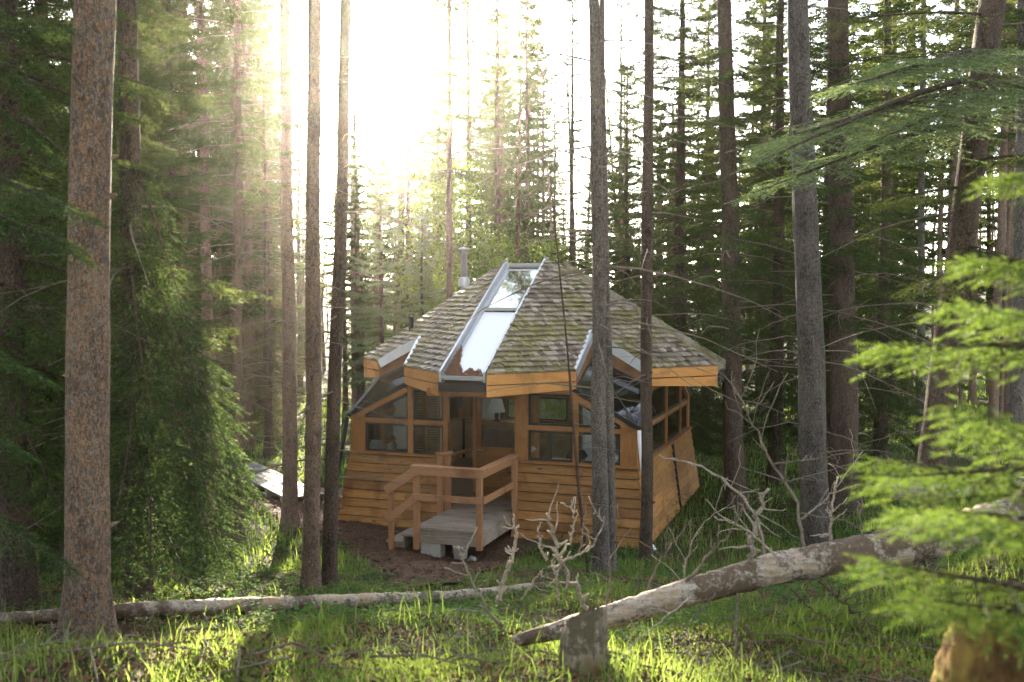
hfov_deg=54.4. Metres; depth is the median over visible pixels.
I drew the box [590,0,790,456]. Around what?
spruce tree
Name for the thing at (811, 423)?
pine tree
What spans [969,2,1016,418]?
pine tree
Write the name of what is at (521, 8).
spruce tree
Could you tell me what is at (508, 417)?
window
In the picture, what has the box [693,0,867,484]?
spruce tree
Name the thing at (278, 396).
gravel road
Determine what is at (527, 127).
spruce tree
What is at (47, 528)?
spruce tree
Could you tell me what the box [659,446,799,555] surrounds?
dead branch
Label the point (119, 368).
spruce tree
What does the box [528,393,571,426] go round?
window
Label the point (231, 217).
spruce tree
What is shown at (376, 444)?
dish rack
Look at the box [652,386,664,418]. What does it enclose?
window
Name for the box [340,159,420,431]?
spruce tree
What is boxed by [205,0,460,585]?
pine tree
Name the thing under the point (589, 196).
spruce tree
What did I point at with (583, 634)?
tree stump
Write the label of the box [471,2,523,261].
spruce tree
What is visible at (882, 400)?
spruce tree
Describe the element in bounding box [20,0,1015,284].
sky
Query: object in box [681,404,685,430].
window
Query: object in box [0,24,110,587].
spruce tree
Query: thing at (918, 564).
fallen log
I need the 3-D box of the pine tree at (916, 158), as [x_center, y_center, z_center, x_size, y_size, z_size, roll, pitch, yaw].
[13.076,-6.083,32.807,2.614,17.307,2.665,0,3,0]
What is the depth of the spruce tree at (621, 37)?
45.37 m
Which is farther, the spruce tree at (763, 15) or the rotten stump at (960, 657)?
the spruce tree at (763, 15)
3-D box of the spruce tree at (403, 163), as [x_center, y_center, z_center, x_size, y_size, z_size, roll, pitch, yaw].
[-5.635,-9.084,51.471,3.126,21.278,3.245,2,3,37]
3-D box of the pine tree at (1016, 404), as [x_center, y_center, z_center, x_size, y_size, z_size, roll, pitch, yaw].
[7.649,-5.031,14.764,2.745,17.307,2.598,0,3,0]
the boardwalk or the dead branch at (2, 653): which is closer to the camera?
the dead branch at (2, 653)
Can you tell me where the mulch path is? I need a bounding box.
[247,487,554,589]
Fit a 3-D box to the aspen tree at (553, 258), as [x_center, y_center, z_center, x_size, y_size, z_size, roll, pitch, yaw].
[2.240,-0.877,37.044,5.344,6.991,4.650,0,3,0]
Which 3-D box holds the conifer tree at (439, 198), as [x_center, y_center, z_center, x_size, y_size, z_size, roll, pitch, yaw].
[-2.385,-1.998,33.031,5.463,9.370,4.681,0,3,0]
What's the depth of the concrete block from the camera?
15.59 m
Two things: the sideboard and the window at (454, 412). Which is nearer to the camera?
the sideboard
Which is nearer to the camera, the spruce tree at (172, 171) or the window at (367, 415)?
the window at (367, 415)
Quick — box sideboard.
[471,419,514,446]
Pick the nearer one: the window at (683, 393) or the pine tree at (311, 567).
the pine tree at (311, 567)
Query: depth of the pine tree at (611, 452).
12.56 m
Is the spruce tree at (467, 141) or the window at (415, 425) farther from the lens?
the spruce tree at (467, 141)
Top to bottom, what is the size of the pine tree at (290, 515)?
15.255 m
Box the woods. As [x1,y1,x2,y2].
[18,0,1016,449]
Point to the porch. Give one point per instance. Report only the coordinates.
(449, 525)
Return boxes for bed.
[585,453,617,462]
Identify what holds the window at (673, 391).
in the cabin
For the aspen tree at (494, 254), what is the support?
on the ground at (960, 461)
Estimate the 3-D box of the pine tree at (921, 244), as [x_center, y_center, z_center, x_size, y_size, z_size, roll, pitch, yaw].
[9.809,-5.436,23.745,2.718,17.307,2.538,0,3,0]
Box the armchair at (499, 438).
[485,429,514,447]
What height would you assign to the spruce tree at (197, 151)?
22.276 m
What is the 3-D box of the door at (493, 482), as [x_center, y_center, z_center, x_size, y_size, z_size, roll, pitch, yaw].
[-0.225,1.869,17.979,0.905,1.850,0.111,1,3,19]
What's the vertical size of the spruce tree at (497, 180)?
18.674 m
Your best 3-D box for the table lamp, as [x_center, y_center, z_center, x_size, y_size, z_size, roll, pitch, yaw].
[-0.306,1.355,19.691,0.350,0.470,0.350,1,3,19]
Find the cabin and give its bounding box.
[338,247,726,550]
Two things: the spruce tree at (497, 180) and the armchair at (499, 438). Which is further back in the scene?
the spruce tree at (497, 180)
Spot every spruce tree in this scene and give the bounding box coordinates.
[0,0,218,588]
[0,0,259,574]
[0,0,277,611]
[0,0,308,602]
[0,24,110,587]
[24,1,220,498]
[26,0,253,566]
[111,0,219,440]
[118,0,255,498]
[178,4,229,374]
[189,4,282,428]
[198,0,322,413]
[224,65,305,456]
[292,126,326,393]
[319,178,370,416]
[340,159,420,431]
[346,142,420,352]
[369,0,446,326]
[373,0,426,327]
[385,210,445,339]
[417,1,464,303]
[428,0,507,294]
[471,0,534,271]
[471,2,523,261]
[499,0,559,262]
[503,0,539,262]
[523,39,566,261]
[532,69,580,261]
[534,0,612,415]
[575,139,618,289]
[581,56,672,314]
[582,0,642,298]
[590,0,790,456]
[618,0,670,315]
[654,0,846,514]
[656,3,768,444]
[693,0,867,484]
[716,1,793,414]
[742,0,927,449]
[745,0,950,517]
[781,0,988,491]
[832,171,1023,673]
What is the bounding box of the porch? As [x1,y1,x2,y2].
[384,451,517,550]
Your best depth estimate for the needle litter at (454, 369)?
15.93 m
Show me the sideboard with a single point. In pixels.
(497, 427)
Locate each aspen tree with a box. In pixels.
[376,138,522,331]
[426,222,524,311]
[508,223,615,403]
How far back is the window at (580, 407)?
16.26 m
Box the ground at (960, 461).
[0,273,1023,681]
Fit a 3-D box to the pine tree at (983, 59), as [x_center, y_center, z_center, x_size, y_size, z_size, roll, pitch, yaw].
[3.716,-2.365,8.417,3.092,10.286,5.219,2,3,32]
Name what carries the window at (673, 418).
in the cabin
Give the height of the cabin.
5.170 m
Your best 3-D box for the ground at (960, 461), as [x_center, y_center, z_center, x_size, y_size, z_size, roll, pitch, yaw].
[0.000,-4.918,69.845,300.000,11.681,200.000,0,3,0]
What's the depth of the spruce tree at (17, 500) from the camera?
7.26 m
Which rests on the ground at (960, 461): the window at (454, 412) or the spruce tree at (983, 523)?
the spruce tree at (983, 523)
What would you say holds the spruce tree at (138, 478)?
on the ground at (960, 461)
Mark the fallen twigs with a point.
(239, 660)
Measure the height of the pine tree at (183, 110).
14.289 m
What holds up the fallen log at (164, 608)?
on the ground at (960, 461)
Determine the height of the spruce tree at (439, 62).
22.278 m
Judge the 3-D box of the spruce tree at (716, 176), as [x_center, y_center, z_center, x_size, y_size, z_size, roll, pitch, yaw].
[5.469,-3.169,26.861,3.891,12.270,4.056,0,3,0]
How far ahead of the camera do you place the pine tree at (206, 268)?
16.80 m
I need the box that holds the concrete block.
[421,542,444,556]
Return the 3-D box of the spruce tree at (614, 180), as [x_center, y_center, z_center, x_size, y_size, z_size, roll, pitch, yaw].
[3.575,-3.004,31.059,3.924,11.669,3.697,0,3,0]
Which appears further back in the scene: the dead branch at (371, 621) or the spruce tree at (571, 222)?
the spruce tree at (571, 222)
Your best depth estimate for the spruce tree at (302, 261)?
33.76 m
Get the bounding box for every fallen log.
[0,581,555,626]
[444,328,1023,658]
[889,477,1023,577]
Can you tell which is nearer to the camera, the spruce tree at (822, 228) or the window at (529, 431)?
the window at (529, 431)
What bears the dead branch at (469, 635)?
on the ground at (960, 461)
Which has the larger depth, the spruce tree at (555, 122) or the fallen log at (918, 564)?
the spruce tree at (555, 122)
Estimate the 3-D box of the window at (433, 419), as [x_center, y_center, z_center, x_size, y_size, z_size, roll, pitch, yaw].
[-1.430,1.104,17.174,0.563,0.529,0.040,1,3,19]
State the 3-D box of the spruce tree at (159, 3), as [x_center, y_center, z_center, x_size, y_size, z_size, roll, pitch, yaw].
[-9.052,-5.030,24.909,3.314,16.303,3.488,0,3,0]
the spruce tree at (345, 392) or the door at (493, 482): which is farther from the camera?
the spruce tree at (345, 392)
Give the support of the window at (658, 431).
in the cabin
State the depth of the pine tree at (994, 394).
19.89 m
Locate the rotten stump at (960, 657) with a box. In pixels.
[931,611,1023,681]
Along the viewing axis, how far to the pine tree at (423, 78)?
61.27 m
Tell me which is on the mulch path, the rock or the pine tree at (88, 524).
the rock
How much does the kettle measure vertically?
0.242 m
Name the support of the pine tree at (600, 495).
on the ground at (960, 461)
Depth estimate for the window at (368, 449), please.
17.47 m
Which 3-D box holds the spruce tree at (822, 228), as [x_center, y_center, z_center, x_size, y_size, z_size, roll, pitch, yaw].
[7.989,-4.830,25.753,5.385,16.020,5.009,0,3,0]
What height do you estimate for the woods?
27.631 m
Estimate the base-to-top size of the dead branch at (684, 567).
0.846 m
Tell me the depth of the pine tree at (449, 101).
23.76 m
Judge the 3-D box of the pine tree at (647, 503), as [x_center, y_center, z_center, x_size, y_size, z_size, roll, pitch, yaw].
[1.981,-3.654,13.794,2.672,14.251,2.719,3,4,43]
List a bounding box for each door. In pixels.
[416,391,439,451]
[476,395,514,495]
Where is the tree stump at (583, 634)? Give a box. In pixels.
[558,604,609,677]
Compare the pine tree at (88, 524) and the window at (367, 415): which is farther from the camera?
the window at (367, 415)
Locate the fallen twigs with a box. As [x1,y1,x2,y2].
[0,446,1023,681]
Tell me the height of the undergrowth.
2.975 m
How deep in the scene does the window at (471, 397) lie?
22.36 m
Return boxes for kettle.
[386,438,397,449]
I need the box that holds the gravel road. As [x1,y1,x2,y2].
[197,376,862,398]
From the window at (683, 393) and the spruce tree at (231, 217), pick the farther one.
the spruce tree at (231, 217)
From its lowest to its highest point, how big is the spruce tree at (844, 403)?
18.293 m
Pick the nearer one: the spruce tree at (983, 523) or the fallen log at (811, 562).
the spruce tree at (983, 523)
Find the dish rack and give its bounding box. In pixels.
[369,440,383,448]
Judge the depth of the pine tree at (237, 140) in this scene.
16.04 m
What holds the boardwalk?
on the ground at (960, 461)
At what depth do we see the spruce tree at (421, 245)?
29.83 m
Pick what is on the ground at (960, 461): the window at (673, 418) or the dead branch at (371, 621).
the dead branch at (371, 621)
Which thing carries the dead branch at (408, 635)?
on the ground at (960, 461)
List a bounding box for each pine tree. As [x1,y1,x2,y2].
[53,0,121,645]
[116,0,297,530]
[147,0,330,550]
[149,0,229,456]
[199,0,375,531]
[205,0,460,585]
[233,0,396,590]
[292,1,336,317]
[389,0,507,304]
[393,0,444,313]
[441,0,808,573]
[513,0,666,573]
[546,146,632,572]
[554,0,761,564]
[723,0,922,546]
[724,0,1023,581]
[875,0,949,405]
[876,0,974,461]
[906,0,1000,429]
[922,0,1023,494]
[927,0,1016,476]
[938,0,999,405]
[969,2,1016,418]
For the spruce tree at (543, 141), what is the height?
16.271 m
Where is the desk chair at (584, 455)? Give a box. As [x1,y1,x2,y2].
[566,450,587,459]
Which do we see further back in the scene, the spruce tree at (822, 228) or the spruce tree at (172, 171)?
the spruce tree at (822, 228)
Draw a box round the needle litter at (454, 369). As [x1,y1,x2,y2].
[443,344,482,379]
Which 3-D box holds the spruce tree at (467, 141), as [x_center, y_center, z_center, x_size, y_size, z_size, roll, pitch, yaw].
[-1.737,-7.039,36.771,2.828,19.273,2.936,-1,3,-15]
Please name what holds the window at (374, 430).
in the cabin
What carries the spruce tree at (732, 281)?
on the ground at (960, 461)
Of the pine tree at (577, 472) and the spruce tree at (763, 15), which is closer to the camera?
the pine tree at (577, 472)
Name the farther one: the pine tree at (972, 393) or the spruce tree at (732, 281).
the pine tree at (972, 393)
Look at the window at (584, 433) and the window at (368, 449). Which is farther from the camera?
the window at (368, 449)
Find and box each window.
[365,393,407,418]
[366,422,407,452]
[368,415,380,445]
[384,400,394,409]
[384,412,394,440]
[414,389,442,420]
[414,424,442,453]
[450,396,458,419]
[471,397,501,417]
[507,397,566,420]
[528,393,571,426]
[528,430,571,461]
[579,403,619,428]
[579,432,619,464]
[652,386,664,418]
[653,418,664,452]
[667,409,678,441]
[668,386,678,409]
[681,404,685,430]
[682,388,685,401]
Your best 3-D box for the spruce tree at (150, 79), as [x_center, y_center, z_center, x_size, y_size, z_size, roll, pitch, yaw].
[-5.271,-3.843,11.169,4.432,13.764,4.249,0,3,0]
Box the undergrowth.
[0,378,1023,646]
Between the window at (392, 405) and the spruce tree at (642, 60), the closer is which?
the window at (392, 405)
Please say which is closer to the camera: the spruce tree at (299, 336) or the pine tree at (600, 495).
the pine tree at (600, 495)
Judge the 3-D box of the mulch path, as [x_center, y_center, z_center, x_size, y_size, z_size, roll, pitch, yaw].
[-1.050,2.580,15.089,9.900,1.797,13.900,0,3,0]
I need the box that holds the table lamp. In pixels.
[488,398,504,421]
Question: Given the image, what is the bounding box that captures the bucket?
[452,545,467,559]
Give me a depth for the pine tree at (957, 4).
28.70 m
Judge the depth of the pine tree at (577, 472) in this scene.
12.03 m
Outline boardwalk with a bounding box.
[224,462,323,501]
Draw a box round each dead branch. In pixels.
[0,638,24,656]
[369,619,421,645]
[391,613,437,649]
[444,606,475,641]
[651,477,735,615]
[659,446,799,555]
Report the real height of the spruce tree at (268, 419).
10.203 m
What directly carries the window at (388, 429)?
in the cabin
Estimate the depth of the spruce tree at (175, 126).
14.48 m
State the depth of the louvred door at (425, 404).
18.86 m
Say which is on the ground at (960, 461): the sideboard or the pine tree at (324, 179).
the pine tree at (324, 179)
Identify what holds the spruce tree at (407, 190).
on the ground at (960, 461)
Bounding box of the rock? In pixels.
[467,555,475,560]

